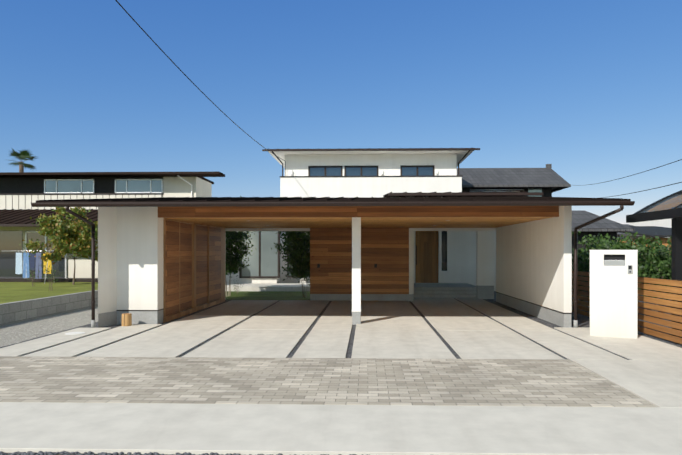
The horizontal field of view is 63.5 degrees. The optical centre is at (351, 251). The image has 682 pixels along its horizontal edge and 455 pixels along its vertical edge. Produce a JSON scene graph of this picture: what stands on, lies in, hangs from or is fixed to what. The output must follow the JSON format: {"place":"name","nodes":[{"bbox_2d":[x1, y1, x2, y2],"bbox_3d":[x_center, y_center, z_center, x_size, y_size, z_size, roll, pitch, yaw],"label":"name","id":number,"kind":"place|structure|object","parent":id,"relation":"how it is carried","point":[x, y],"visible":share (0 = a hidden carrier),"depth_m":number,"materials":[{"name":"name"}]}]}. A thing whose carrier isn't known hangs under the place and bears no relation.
{"place":"outdoors","nodes":[
{"label":"outdoors","id":0,"kind":"place"},
{"bbox_2d":[0,282,97,303],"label":"neighbour lawn","id":1,"kind":"structure","parent":0,"point":[14,291],"depth_m":16.31,"materials":[{"name":"green plant"}]},
{"bbox_2d":[23,268,41,285],"bbox_3d":[-10.264,0.797,17.694,0.563,0.703,0.515,0,0,-28],"label":"shrub","id":2,"kind":"object","parent":1,"relation":"on","point":[32,277],"visible":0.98,"depth_m":17.71,"materials":[{"name":"green plant"}]},
{"bbox_2d":[15,250,54,283],"bbox_3d":[-11.442,0.533,19.500,1.957,1.191,0.620,0,0,2],"label":"laundry","id":3,"kind":"object","parent":1,"relation":"on","point":[37,258],"visible":0.69,"depth_m":19.50,"materials":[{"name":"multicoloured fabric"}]},
{"bbox_2d":[38,262,61,290],"bbox_3d":[-8.701,0.713,15.798,0.575,0.871,0.673,0,0,-39],"label":"sapling","id":4,"kind":"object","parent":1,"relation":"on","point":[51,281],"visible":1,"depth_m":15.79,"materials":[{"name":"green plant"}]},
{"bbox_2d":[22,207,97,284],"bbox_3d":[-9.407,-0.208,18.665,2.583,2.714,2.235,0,0,2],"label":"dogwood tree","id":5,"kind":"object","parent":1,"relation":"on","point":[68,236],"visible":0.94,"depth_m":18.16,"materials":[{"name":"green plant"}]},
{"bbox_2d":[0,177,211,281],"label":"neighbour house","id":6,"kind":"structure","parent":1,"relation":"on","point":[17,193],"depth_m":22.68,"materials":[{"name":"beige paint"}]},
{"bbox_2d":[0,179,162,277],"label":"windows","id":7,"kind":"structure","parent":6,"relation":"attached to","point":[10,244],"depth_m":20.92,"materials":[{"name":"glass"}]},
{"bbox_2d":[0,171,224,226],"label":"neighbour house roofs","id":8,"kind":"structure","parent":6,"relation":"attached to","point":[15,218],"depth_m":22.43,"materials":[{"name":"black metal"}]},
{"bbox_2d":[225,291,309,299],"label":"courtyard lawn","id":9,"kind":"structure","parent":0,"point":[268,295],"depth_m":18.96,"materials":[{"name":"green plant"}]},
{"bbox_2d":[231,279,242,292],"bbox_3d":[-4.090,1.192,19.657,0.494,0.673,0.513,0,0,2],"label":"shrub","id":10,"kind":"object","parent":9,"relation":"on","point":[237,288],"visible":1,"depth_m":19.61,"materials":[{"name":"green plant"}]},
{"bbox_2d":[225,196,260,295],"bbox_3d":[-4.226,-0.186,18.597,1.968,3.429,2.264,0,0,-28],"label":"courtyard tree","id":11,"kind":"object","parent":9,"relation":"on","point":[233,264],"visible":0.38,"depth_m":18.41,"materials":[{"name":"green plant"}]},
{"bbox_2d":[271,231,309,296],"bbox_3d":[-1.669,0.114,18.333,1.680,2.831,2.084,0,0,33],"label":"courtyard tree","id":12,"kind":"object","parent":9,"relation":"on","point":[297,245],"visible":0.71,"depth_m":18.06,"materials":[{"name":"green plant"}]},
{"bbox_2d":[225,283,309,290],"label":"courtyard terrace","id":13,"kind":"structure","parent":0,"point":[272,287],"depth_m":21.06,"materials":[{"name":"concrete"}]},
{"bbox_2d":[0,402,681,454],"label":"concrete pavement","id":14,"kind":"structure","parent":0,"point":[224,429],"depth_m":4.72,"materials":[{"name":"grey concrete"}]},
{"bbox_2d":[0,0,681,223],"label":"sky","id":15,"kind":"structure","parent":0,"point":[591,90],"materials":[{"name":"blue"}]},
{"bbox_2d":[158,206,558,293],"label":"cladding","id":16,"kind":"structure","parent":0,"point":[385,239],"depth_m":14.86,"materials":[{"name":"brown wood"}]},
{"bbox_2d":[310,264,408,300],"bbox_3d":[0.241,0.982,17.120,3.059,1.190,0.182,0,0,2],"label":"wall base","id":17,"kind":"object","parent":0,"point":[370,297],"depth_m":17.06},
{"bbox_2d":[115,0,681,197],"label":"overhead cables","id":18,"kind":"object","parent":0,"point":[285,161],"visible":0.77,"depth_m":14.94,"materials":[{"name":"black rubber"}]},
{"bbox_2d":[414,283,475,297],"bbox_3d":[3.236,1.401,19.756,2.330,0.350,3.150,0,0,2],"label":"entry porch","id":19,"kind":"object","parent":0,"point":[447,290],"visible":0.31,"depth_m":18.63,"materials":[{"name":"grey concrete"}]},
{"bbox_2d":[494,291,670,334],"bbox_3d":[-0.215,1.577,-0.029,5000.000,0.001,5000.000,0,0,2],"label":"ground","id":20,"kind":"structure","parent":0,"point":[637,313],"depth_m":13.95,"materials":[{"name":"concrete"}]},
{"bbox_2d":[8,149,37,171],"bbox_3d":[-20.781,-2.465,34.558,2.133,7.984,2.266,0,0,2],"label":"fan palm","id":21,"kind":"object","parent":20,"relation":"on","point":[22,155],"visible":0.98,"depth_m":34.47,"materials":[{"name":"green plant"}]},
{"bbox_2d":[0,306,97,346],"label":"gravel yard","id":22,"kind":"structure","parent":20,"relation":"on","point":[17,332],"depth_m":11.47,"materials":[{"name":"grey gravel"}]},
{"bbox_2d":[0,290,97,324],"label":"block retaining wall","id":23,"kind":"structure","parent":20,"relation":"on","point":[16,311],"depth_m":13.03,"materials":[{"name":"concrete"}]},
{"bbox_2d":[6,453,175,454],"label":"gravel","id":24,"kind":"structure","parent":20,"relation":"on","point":[112,454],"depth_m":4.23,"materials":[{"name":"grey gravel"}]},
{"bbox_2d":[0,451,367,454],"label":"roadside pebbles","id":25,"kind":"object","parent":24,"relation":"on","point":[76,453],"visible":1,"depth_m":4.21,"materials":[{"name":"grey gravel"}]},
{"bbox_2d":[0,356,655,406],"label":"paver band","id":26,"kind":"object","parent":20,"relation":"on","point":[400,381],"visible":0.8,"depth_m":6.39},
{"bbox_2d":[0,298,680,359],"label":"joint","id":27,"kind":"object","parent":20,"relation":"on","point":[351,342],"depth_m":10.87,"materials":[{"name":"black gravel"}]},
{"bbox_2d":[97,206,571,327],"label":"carport walls","id":28,"kind":"structure","parent":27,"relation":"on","point":[533,268],"depth_m":11.61,"materials":[{"name":"white paint"}]},
{"bbox_2d":[163,218,224,322],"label":"storage sliding doors","id":29,"kind":"structure","parent":28,"relation":"attached to","point":[193,265],"depth_m":13.86,"materials":[{"name":"brown wood"}]},
{"bbox_2d":[31,201,634,327],"bbox_3d":[-0.420,0.308,10.659,11.140,2.437,1.044,0,0,2],"label":"gutter and downpipes","id":30,"kind":"object","parent":28,"relation":"attached to","point":[621,204],"visible":1,"depth_m":10.21,"materials":[{"name":"metal"}]},
{"bbox_2d":[36,196,630,202],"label":"carport roof","id":31,"kind":"structure","parent":28,"relation":"on","point":[346,199],"depth_m":11.07,"materials":[{"name":"brown metal"}]},
{"bbox_2d":[490,296,681,347],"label":"gravel strip","id":32,"kind":"object","parent":27,"relation":"on","point":[583,321],"depth_m":11.57,"materials":[{"name":"grey gravel"}]},
{"bbox_2d":[572,271,681,343],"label":"wooden fence","id":33,"kind":"object","parent":32,"relation":"on","point":[677,311],"visible":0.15,"depth_m":9.72,"materials":[{"name":"brown wood"}]},
{"bbox_2d":[590,250,637,338],"bbox_3d":[4.686,0.775,9.862,0.774,1.602,0.230,0,0,26],"label":"gate pillar mailbox","id":34,"kind":"object","parent":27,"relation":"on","point":[613,293],"visible":0.94,"depth_m":9.78,"materials":[{"name":"white paint"}]},
{"bbox_2d":[0,297,681,407],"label":"driveway pads","id":35,"kind":"object","parent":20,"relation":"on","point":[650,371],"visible":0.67,"depth_m":9.52,"materials":[{"name":"concrete"}]},
{"bbox_2d":[65,332,84,334],"bbox_3d":[-5.144,1.522,10.236,0.340,0.009,0.340,0,0,2],"label":"drain cover","id":36,"kind":"object","parent":35,"relation":"on","point":[72,333],"visible":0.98,"depth_m":10.16,"materials":[{"name":"white paint"}]},
{"bbox_2d":[122,313,131,325],"bbox_3d":[-4.614,1.401,11.291,0.193,0.250,0.196,0,0,-38],"label":"log stool","id":37,"kind":"object","parent":35,"relation":"on","point":[126,319],"visible":1,"depth_m":11.21,"materials":[{"name":"brown wood"}]},
{"bbox_2d":[226,150,473,282],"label":"house","id":38,"kind":"structure","parent":20,"relation":"on","point":[299,182],"depth_m":24.05,"materials":[{"name":"white paint"}]},
{"bbox_2d":[239,231,298,277],"bbox_3d":[-3.331,0.076,23.075,2.761,2.100,0.090,0,0,2],"label":"window","id":39,"kind":"structure","parent":38,"relation":"attached to","point":[263,261],"depth_m":23.07,"materials":[{"name":"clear glass"}]},
{"bbox_2d":[291,165,437,175],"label":"house windows","id":40,"kind":"structure","parent":38,"relation":"attached to","point":[417,170],"depth_m":25.00,"materials":[{"name":"glass"}]},
{"bbox_2d":[262,147,479,175],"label":"house roof","id":41,"kind":"structure","parent":38,"relation":"attached to","point":[388,149],"depth_m":24.16,"materials":[{"name":"brown metal"}]},
{"bbox_2d":[383,191,542,196],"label":"lower roof","id":42,"kind":"structure","parent":38,"relation":"attached to","point":[455,194],"depth_m":16.81,"materials":[{"name":"brown metal"}]},
{"bbox_2d":[414,231,495,290],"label":"entry wall","id":43,"kind":"structure","parent":20,"relation":"on","point":[461,256],"depth_m":21.25,"materials":[{"name":"white paint"}]},
{"bbox_2d":[415,231,446,282],"bbox_3d":[3.081,0.127,21.341,1.230,2.200,0.110,0,0,2],"label":"entry door","id":44,"kind":"structure","parent":43,"relation":"in","point":[426,256],"depth_m":21.35,"materials":[{"name":"brown wood"}]},
{"bbox_2d":[457,164,634,256],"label":"tiled house","id":45,"kind":"structure","parent":20,"relation":"on","point":[547,181],"depth_m":30.38,"materials":[{"name":"grey tile"}]},
{"bbox_2d":[572,248,589,301],"bbox_3d":[6.731,0.664,15.806,1.689,1.732,1.782,0,0,2],"label":"hedge","id":46,"kind":"object","parent":20,"relation":"on","point":[582,259],"visible":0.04,"depth_m":15.60,"materials":[{"name":"green plant"}]},
{"bbox_2d":[572,235,626,291],"bbox_3d":[6.423,0.554,14.238,1.997,1.952,1.824,0,0,45],"label":"hedge","id":47,"kind":"object","parent":20,"relation":"on","point":[583,268],"visible":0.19,"depth_m":14.08,"materials":[{"name":"green plant"}]},
{"bbox_2d":[572,229,635,252],"bbox_3d":[7.891,0.415,16.950,2.174,2.228,1.955,0,0,2],"label":"hedge","id":48,"kind":"object","parent":20,"relation":"on","point":[595,241],"visible":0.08,"depth_m":16.89,"materials":[{"name":"green plant"}]},
{"bbox_2d":[582,232,670,311],"bbox_3d":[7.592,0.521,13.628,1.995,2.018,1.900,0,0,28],"label":"hedge","id":49,"kind":"object","parent":20,"relation":"on","point":[657,265],"visible":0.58,"depth_m":13.51,"materials":[{"name":"green plant"}]},
{"bbox_2d":[617,219,670,254],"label":"houses","id":50,"kind":"structure","parent":20,"relation":"on","point":[651,229],"depth_m":35.08,"materials":[{"name":"white paint"}]},
{"bbox_2d":[626,190,681,337],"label":"neighbouring building","id":51,"kind":"structure","parent":20,"relation":"on","point":[674,214],"depth_m":9.58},
{"bbox_2d":[640,194,681,212],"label":"carport panels","id":52,"kind":"object","parent":51,"relation":"attached to","point":[672,202],"depth_m":10.26,"materials":[{"name":"clear plastic"}]}
]}

